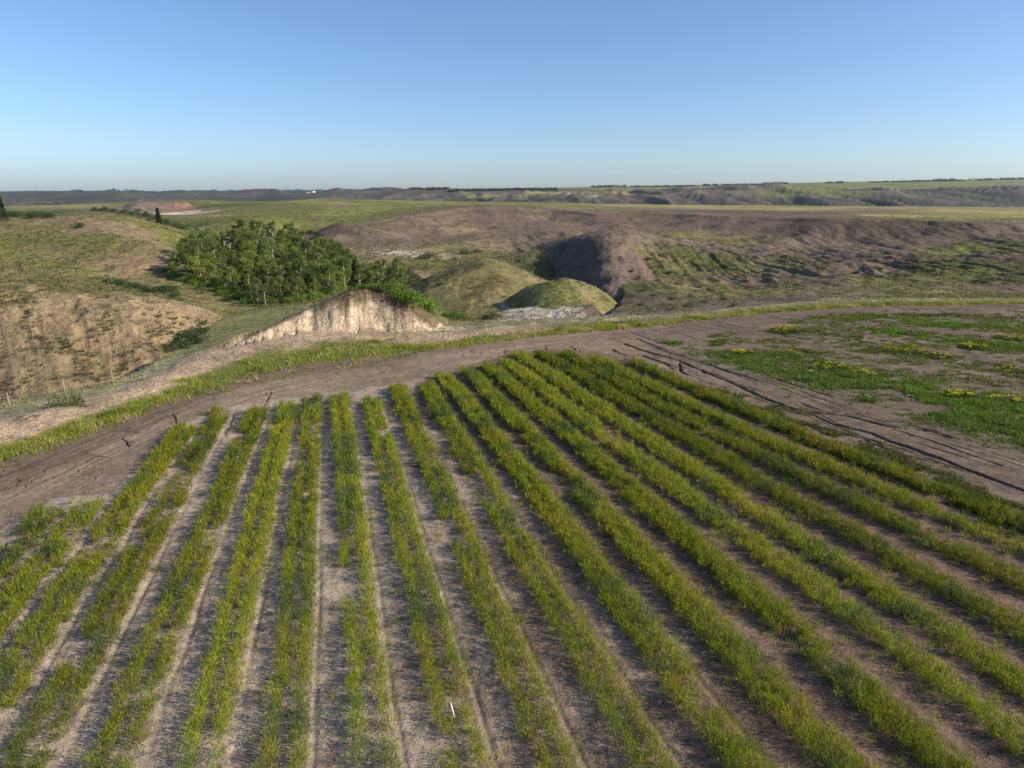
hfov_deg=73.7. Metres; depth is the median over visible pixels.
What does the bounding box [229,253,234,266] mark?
aspen tree
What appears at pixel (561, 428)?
crop row
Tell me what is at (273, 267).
aspen tree
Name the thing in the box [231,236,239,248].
aspen tree
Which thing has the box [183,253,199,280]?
aspen tree
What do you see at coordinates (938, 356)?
flowering weed
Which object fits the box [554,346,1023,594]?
crop row
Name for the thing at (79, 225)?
shrub
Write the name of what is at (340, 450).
crop row
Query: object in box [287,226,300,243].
aspen tree
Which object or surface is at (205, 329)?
shrub
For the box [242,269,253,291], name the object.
aspen tree
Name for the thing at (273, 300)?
shrub
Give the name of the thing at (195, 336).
shrub
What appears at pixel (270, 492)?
crop row
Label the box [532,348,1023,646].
crop row
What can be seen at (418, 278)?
shrub
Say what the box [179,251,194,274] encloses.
aspen tree
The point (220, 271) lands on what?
aspen tree
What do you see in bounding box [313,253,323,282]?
aspen tree
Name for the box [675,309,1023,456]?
weedy field
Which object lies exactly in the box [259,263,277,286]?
aspen tree
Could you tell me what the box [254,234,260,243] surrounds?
aspen tree
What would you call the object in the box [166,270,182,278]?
shrub
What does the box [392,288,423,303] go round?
shrub
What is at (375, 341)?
flowering weed
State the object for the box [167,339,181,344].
shrub
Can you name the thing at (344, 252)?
aspen tree
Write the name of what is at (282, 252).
aspen tree
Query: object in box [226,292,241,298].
shrub
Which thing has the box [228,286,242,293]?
shrub
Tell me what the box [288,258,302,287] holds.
aspen tree
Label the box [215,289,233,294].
shrub
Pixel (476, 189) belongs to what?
woods
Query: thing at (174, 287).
shrub
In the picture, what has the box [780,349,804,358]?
flowering weed
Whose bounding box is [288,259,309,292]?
aspen tree
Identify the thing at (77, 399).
shrub
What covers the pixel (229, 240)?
white aspen
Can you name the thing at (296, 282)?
aspen tree
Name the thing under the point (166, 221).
shrub
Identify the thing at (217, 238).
aspen tree
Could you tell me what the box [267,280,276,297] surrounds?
aspen tree
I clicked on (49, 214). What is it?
shrub
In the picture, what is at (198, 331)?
shrub
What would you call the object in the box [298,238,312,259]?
aspen tree
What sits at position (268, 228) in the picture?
white aspen
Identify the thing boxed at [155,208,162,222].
spruce tree
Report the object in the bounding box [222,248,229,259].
aspen tree
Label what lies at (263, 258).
aspen tree
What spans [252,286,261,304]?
aspen tree
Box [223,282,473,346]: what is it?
clay bluff
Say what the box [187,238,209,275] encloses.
aspen tree
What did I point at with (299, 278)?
aspen tree
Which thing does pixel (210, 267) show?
aspen tree
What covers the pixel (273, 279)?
aspen tree
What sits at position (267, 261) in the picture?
aspen tree
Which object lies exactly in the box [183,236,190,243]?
aspen tree
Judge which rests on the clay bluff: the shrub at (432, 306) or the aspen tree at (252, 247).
the shrub at (432, 306)
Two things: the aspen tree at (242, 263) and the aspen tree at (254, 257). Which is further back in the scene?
the aspen tree at (254, 257)
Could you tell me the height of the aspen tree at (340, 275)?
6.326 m
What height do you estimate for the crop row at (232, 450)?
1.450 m
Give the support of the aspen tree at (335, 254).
on the badlands
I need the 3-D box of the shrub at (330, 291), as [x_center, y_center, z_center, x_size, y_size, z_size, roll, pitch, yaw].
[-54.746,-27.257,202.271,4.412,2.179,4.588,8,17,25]
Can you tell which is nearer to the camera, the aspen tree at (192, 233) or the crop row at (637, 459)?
the crop row at (637, 459)
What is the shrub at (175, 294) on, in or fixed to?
on the badlands
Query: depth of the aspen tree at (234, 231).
316.07 m
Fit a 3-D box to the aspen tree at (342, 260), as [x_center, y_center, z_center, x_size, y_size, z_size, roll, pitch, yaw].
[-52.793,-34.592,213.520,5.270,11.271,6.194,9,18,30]
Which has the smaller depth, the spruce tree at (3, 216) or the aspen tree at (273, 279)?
the aspen tree at (273, 279)
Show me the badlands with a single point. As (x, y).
(18, 364)
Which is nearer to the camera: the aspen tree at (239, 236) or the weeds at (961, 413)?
the weeds at (961, 413)
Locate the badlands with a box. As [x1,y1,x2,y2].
[0,207,1023,430]
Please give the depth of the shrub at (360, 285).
104.22 m
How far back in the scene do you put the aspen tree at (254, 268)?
220.60 m
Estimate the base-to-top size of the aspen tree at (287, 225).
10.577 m
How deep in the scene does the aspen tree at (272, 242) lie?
242.96 m
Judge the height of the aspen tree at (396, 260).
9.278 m
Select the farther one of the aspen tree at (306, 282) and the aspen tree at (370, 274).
the aspen tree at (370, 274)
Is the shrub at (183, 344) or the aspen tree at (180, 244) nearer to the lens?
the shrub at (183, 344)
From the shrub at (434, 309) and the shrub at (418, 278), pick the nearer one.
the shrub at (434, 309)
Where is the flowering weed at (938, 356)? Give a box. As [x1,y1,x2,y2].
[919,350,954,359]
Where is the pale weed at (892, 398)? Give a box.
[888,393,917,401]
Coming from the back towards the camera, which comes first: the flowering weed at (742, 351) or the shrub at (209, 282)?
the shrub at (209, 282)
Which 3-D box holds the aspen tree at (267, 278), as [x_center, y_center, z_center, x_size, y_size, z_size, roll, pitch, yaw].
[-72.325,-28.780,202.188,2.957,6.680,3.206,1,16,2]
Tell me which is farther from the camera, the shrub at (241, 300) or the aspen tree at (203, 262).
the aspen tree at (203, 262)
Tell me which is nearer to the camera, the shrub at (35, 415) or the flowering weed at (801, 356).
the shrub at (35, 415)
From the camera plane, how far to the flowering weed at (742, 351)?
87.35 m
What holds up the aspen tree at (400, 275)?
on the clay bluff
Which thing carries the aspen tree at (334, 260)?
on the badlands
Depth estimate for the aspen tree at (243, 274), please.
212.25 m
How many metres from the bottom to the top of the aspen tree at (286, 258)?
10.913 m
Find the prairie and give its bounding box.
[0,199,1023,234]
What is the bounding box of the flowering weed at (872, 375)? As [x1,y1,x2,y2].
[847,368,884,377]
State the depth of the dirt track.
66.41 m
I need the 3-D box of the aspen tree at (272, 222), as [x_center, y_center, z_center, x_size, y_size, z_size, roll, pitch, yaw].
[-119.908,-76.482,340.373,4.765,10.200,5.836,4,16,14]
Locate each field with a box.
[0,349,1023,767]
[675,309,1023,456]
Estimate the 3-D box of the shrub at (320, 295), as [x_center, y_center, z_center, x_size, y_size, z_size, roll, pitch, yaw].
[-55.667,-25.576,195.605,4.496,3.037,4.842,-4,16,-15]
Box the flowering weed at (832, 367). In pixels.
[807,361,854,372]
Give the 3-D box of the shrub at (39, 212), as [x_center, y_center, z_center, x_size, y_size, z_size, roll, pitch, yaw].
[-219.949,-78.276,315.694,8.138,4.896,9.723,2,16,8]
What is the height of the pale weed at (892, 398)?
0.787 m
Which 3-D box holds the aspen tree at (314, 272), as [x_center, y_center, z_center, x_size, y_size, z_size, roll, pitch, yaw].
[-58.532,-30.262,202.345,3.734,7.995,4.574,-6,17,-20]
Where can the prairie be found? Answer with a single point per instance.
(199, 208)
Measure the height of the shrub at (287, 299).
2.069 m
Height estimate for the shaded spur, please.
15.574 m
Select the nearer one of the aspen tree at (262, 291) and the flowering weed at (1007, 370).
the flowering weed at (1007, 370)
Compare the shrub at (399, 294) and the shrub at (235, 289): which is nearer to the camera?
the shrub at (399, 294)
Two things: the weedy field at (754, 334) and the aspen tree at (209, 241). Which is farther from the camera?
the aspen tree at (209, 241)
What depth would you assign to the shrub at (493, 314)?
159.69 m
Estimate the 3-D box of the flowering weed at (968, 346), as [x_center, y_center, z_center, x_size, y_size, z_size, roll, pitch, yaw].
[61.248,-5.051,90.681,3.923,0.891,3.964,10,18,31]
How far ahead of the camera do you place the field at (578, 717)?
32.67 m
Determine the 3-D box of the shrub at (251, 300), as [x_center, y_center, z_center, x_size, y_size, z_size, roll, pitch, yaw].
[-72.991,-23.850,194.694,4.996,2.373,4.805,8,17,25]
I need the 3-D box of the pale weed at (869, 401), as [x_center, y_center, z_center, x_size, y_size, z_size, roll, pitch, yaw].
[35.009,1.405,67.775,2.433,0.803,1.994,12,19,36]
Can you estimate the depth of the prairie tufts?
220.57 m
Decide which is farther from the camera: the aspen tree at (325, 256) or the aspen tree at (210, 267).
the aspen tree at (325, 256)
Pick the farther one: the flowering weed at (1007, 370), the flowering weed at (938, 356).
the flowering weed at (938, 356)
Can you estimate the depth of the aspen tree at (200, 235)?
245.79 m
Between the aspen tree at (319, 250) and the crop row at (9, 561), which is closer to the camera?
the crop row at (9, 561)
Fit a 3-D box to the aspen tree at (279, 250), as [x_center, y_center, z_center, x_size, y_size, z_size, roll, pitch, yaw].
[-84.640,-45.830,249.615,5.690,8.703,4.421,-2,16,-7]
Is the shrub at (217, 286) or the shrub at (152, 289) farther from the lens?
the shrub at (217, 286)
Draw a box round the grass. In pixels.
[0,283,1023,467]
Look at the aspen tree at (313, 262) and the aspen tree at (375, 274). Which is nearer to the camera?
the aspen tree at (313, 262)
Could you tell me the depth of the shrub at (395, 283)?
104.86 m
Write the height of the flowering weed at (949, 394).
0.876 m
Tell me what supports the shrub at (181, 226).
on the badlands
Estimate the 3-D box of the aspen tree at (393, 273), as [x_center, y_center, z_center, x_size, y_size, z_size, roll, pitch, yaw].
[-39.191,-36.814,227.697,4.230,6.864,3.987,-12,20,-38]
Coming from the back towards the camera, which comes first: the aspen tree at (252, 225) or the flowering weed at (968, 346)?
the aspen tree at (252, 225)
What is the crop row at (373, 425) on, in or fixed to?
on the field at (578, 717)
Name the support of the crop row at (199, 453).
on the field at (578, 717)
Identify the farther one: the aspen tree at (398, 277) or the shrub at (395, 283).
the aspen tree at (398, 277)
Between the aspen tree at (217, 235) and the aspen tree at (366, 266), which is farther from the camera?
the aspen tree at (217, 235)
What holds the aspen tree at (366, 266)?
on the badlands
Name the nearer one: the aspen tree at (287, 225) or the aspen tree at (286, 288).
the aspen tree at (286, 288)
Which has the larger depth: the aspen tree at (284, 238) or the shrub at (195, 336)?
the aspen tree at (284, 238)
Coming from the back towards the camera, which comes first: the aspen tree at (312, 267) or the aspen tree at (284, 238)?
the aspen tree at (284, 238)
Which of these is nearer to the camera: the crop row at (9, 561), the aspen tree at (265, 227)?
the crop row at (9, 561)
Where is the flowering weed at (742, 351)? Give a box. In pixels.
[729,348,757,355]
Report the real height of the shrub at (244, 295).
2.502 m
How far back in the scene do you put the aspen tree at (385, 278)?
221.81 m
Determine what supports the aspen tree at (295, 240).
on the badlands
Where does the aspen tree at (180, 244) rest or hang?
on the badlands
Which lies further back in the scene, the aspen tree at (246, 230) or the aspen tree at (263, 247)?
the aspen tree at (246, 230)
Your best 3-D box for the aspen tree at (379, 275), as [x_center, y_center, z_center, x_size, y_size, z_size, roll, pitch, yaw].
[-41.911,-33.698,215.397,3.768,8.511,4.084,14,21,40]
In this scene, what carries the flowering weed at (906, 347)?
on the weedy field at (754, 334)
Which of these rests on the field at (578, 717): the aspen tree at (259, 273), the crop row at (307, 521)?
the crop row at (307, 521)
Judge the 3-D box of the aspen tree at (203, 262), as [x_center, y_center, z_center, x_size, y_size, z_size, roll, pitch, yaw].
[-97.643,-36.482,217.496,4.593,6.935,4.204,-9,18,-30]
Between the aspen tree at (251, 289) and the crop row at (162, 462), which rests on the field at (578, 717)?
the crop row at (162, 462)
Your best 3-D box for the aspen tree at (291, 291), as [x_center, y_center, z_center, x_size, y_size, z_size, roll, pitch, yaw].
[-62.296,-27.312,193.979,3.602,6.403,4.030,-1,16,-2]
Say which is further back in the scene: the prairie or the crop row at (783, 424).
the prairie
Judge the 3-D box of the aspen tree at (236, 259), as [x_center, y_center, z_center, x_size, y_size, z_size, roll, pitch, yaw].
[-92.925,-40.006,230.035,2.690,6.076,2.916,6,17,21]
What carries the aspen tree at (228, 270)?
on the badlands
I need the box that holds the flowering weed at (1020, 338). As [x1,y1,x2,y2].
[990,333,1023,341]
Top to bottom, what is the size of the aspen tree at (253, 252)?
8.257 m
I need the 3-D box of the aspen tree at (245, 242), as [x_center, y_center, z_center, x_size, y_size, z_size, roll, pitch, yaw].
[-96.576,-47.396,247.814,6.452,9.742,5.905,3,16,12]
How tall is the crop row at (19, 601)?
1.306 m
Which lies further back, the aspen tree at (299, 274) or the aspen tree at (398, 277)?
the aspen tree at (398, 277)
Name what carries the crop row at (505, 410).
on the field at (578, 717)
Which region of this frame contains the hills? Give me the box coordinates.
[0,179,1023,206]
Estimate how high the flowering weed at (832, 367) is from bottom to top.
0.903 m
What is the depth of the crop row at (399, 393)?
34.47 m
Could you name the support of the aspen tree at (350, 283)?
on the badlands
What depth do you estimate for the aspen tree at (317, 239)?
286.06 m
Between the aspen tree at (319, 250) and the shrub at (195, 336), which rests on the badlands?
the aspen tree at (319, 250)
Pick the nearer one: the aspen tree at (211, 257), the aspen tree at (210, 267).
the aspen tree at (210, 267)
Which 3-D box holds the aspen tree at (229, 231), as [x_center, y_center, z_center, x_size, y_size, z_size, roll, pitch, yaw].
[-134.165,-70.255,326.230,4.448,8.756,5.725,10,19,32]
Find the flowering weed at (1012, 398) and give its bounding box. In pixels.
[983,394,1023,404]
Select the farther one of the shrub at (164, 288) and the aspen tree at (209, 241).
the aspen tree at (209, 241)
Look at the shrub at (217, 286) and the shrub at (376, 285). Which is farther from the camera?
the shrub at (217, 286)
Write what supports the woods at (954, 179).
on the hills
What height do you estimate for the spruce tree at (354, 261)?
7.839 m
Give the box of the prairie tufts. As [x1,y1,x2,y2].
[0,201,1023,402]
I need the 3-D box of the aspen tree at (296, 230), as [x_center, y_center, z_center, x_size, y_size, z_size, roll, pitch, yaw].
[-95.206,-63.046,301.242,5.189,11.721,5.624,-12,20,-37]
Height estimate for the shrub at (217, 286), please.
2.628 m
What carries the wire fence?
on the field margin
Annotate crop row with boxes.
[0,404,228,767]
[0,419,199,712]
[0,495,105,643]
[0,499,64,586]
[70,404,279,767]
[163,397,299,767]
[247,391,339,767]
[324,389,402,767]
[360,392,507,767]
[388,381,589,767]
[416,378,698,767]
[432,368,788,767]
[459,365,885,767]
[472,358,982,767]
[498,355,1023,766]
[503,349,1023,699]
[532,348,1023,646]
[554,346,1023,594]
[585,353,1023,553]
[619,354,1023,530]
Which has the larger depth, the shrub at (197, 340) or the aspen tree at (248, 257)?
the aspen tree at (248, 257)
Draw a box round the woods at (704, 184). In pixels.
[590,182,788,187]
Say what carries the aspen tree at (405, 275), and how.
on the clay bluff
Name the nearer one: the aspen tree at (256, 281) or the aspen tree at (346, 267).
the aspen tree at (256, 281)
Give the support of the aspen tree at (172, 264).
on the badlands
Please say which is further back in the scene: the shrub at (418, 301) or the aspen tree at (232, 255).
the aspen tree at (232, 255)
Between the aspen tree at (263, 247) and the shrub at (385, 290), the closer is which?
the shrub at (385, 290)
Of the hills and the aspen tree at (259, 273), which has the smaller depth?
the aspen tree at (259, 273)
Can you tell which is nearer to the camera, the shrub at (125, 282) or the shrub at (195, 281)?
the shrub at (125, 282)
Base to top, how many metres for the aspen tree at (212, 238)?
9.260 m
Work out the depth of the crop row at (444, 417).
34.31 m
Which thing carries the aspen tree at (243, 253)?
on the badlands
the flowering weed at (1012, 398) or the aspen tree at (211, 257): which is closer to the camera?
the flowering weed at (1012, 398)
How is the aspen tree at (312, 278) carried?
on the badlands
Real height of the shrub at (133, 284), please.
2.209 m
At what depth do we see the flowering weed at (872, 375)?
76.83 m
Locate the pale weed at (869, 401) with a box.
[851,394,877,402]
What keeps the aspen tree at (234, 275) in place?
on the badlands
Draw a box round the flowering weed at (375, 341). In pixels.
[369,336,394,342]
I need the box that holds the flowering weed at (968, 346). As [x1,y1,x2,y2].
[957,341,988,350]
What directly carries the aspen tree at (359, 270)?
on the badlands
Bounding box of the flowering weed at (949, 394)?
[941,388,989,399]
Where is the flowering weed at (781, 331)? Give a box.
[767,324,807,334]
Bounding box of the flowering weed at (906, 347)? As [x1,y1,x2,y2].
[876,342,926,354]
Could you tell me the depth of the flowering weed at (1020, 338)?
96.13 m
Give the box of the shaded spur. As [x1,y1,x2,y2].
[535,235,611,296]
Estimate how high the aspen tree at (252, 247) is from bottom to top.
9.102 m
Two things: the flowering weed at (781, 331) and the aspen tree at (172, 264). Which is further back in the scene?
the aspen tree at (172, 264)
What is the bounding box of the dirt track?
[0,303,1023,528]
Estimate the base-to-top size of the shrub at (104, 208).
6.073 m
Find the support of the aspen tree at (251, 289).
on the badlands
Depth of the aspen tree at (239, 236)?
312.14 m
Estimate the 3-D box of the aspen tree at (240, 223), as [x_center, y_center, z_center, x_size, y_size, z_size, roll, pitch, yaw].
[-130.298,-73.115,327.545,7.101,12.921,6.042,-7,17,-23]
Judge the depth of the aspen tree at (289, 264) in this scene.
204.97 m
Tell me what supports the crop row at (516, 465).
on the field at (578, 717)
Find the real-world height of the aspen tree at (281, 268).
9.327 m
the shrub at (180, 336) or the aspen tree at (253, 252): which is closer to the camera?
the shrub at (180, 336)
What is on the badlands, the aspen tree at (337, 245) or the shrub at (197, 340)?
the aspen tree at (337, 245)
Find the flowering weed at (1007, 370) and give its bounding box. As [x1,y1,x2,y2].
[996,365,1023,377]
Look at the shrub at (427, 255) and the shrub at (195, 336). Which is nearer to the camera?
the shrub at (195, 336)
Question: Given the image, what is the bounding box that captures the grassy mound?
[501,278,617,314]
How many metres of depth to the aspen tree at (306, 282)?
205.74 m
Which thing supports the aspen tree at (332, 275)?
on the badlands
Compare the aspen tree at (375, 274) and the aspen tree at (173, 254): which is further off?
the aspen tree at (375, 274)
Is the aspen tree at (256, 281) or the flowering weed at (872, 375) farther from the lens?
the aspen tree at (256, 281)
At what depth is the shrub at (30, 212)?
314.57 m
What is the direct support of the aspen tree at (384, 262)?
on the badlands
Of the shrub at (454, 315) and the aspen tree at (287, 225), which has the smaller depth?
the shrub at (454, 315)
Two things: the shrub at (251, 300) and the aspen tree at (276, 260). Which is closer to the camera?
the shrub at (251, 300)
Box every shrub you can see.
[8,209,26,216]
[14,413,40,420]
[17,210,40,217]
[26,209,47,218]
[41,212,56,217]
[44,395,86,407]
[69,222,84,227]
[99,206,109,210]
[114,279,129,286]
[126,281,141,287]
[145,215,155,219]
[145,286,162,292]
[149,283,170,292]
[161,285,177,292]
[161,343,173,352]
[162,218,174,224]
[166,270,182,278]
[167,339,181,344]
[169,292,181,296]
[171,340,194,349]
[173,328,195,341]
[176,224,189,229]
[177,275,189,281]
[183,325,207,337]
[183,337,203,344]
[186,331,209,340]
[187,278,199,285]
[195,276,209,281]
[195,326,210,332]
[204,280,218,284]
[208,285,222,291]
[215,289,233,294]
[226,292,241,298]
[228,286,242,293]
[236,298,249,303]
[237,292,253,299]
[246,298,259,303]
[265,297,278,303]
[275,293,285,300]
[283,296,299,302]
[302,292,318,298]
[310,290,325,298]
[320,289,334,294]
[354,282,366,289]
[368,282,383,290]
[377,278,408,296]
[377,285,389,291]
[388,288,410,300]
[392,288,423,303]
[402,293,427,306]
[405,269,411,275]
[412,276,424,282]
[417,298,436,310]
[419,250,436,259]
[422,299,446,314]
[448,311,463,318]
[457,312,467,318]
[487,311,502,318]
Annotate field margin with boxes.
[0,298,1023,460]
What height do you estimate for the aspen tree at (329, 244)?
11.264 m
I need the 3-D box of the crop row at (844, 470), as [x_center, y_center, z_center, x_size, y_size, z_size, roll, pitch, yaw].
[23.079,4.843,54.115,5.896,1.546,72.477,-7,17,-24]
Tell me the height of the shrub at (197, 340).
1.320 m
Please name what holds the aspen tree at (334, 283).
on the badlands
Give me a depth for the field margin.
87.47 m
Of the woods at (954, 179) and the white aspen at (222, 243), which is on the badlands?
the white aspen at (222, 243)
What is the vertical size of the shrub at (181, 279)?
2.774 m
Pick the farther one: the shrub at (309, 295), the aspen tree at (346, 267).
the aspen tree at (346, 267)
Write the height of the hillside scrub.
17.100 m
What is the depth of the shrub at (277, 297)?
193.79 m
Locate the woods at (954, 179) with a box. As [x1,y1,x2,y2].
[825,177,1023,182]
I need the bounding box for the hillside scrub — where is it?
[0,281,213,401]
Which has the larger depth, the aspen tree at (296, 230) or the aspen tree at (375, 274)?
the aspen tree at (296, 230)
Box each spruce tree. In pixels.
[0,196,8,220]
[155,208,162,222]
[350,259,358,280]
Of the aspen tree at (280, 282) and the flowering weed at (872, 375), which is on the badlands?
the aspen tree at (280, 282)
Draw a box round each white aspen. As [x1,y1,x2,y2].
[220,236,227,248]
[226,238,234,249]
[266,223,273,238]
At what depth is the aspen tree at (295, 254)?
213.80 m
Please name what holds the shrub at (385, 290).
on the clay bluff
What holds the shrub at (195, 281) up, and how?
on the badlands
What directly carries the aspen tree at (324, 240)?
on the badlands
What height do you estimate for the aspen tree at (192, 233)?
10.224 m
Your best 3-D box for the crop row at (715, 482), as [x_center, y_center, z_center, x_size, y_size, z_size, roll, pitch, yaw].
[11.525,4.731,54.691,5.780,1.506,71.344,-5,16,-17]
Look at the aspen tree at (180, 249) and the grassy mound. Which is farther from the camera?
the aspen tree at (180, 249)
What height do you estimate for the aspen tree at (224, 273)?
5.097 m
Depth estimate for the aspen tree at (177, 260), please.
221.55 m
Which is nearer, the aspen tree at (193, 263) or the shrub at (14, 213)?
the aspen tree at (193, 263)
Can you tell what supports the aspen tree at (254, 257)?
on the badlands
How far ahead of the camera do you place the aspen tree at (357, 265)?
232.24 m
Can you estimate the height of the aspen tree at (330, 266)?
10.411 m
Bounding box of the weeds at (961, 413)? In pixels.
[657,309,1023,543]
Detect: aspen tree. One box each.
[169,261,178,275]
[170,251,180,267]
[173,258,179,270]
[175,242,185,259]
[177,245,185,261]
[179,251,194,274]
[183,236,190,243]
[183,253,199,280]
[186,229,198,245]
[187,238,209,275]
[197,233,207,252]
[198,258,211,278]
[202,235,216,263]
[202,263,216,284]
[204,233,216,247]
[205,251,221,275]
[213,233,220,244]
[214,236,220,250]
[218,269,225,282]
[221,271,228,282]
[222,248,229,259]
[225,228,234,244]
[225,266,236,290]
[228,267,239,285]
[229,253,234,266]
[230,229,238,247]
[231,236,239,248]
[233,218,246,235]
[233,256,240,272]
[234,233,242,249]
[235,240,251,255]
[237,250,247,269]
[238,257,257,283]
[241,266,251,286]
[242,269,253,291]
[243,227,250,232]
[244,233,254,240]
[244,253,254,265]
[246,284,254,298]
[247,244,259,255]
[247,250,257,267]
[247,262,256,279]
[248,219,260,242]
[250,277,261,303]
[252,253,260,268]
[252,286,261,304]
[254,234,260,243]
[255,221,265,241]
[255,241,273,263]
[256,254,270,280]
[257,261,274,283]
[258,284,271,304]
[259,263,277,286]
[260,224,269,234]
[262,261,280,284]
[264,276,269,294]
[265,259,276,284]
[267,220,275,238]
[267,240,278,259]
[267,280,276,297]
[269,275,281,295]
[273,257,285,284]
[274,247,284,258]
[274,278,284,299]
[276,265,287,294]
[277,251,286,261]
[277,255,291,281]
[279,235,290,244]
[282,283,290,297]
[284,222,294,232]
[285,261,300,291]
[285,277,298,294]
[286,249,307,272]
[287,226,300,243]
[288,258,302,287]
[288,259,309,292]
[290,228,302,242]
[291,235,304,255]
[291,280,301,299]
[293,273,306,291]
[296,276,306,295]
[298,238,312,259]
[304,272,319,292]
[308,260,320,285]
[308,275,320,294]
[309,264,319,279]
[309,268,319,292]
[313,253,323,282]
[314,236,322,244]
[317,248,324,262]
[317,260,336,291]
[319,237,328,252]
[319,264,336,291]
[322,253,330,260]
[324,242,335,257]
[324,258,340,275]
[328,251,338,282]
[329,279,340,295]
[330,240,344,256]
[336,256,351,288]
[336,271,347,289]
[341,259,351,282]
[342,250,350,257]
[345,269,352,288]
[346,252,354,268]
[353,267,366,283]
[354,262,363,281]
[361,262,370,281]
[367,272,373,283]
[371,264,378,278]
[372,264,383,284]
[380,259,391,277]
[380,267,387,282]
[388,265,397,281]
[391,256,405,279]
[394,271,402,286]
[397,271,407,288]
[398,269,406,284]
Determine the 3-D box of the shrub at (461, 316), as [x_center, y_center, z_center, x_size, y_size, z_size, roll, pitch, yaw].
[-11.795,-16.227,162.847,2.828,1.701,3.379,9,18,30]
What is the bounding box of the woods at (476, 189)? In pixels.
[4,187,557,192]
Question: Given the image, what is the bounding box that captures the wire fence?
[1,306,723,405]
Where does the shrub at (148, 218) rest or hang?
on the prairie
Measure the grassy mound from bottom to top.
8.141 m
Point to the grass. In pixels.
(130, 409)
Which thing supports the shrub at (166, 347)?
on the badlands
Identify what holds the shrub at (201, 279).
on the badlands
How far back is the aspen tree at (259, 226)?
325.86 m
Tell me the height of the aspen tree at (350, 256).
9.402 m
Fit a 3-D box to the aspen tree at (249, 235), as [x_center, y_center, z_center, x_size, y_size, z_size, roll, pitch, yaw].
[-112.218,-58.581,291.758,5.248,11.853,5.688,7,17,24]
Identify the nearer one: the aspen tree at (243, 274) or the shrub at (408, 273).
the aspen tree at (243, 274)

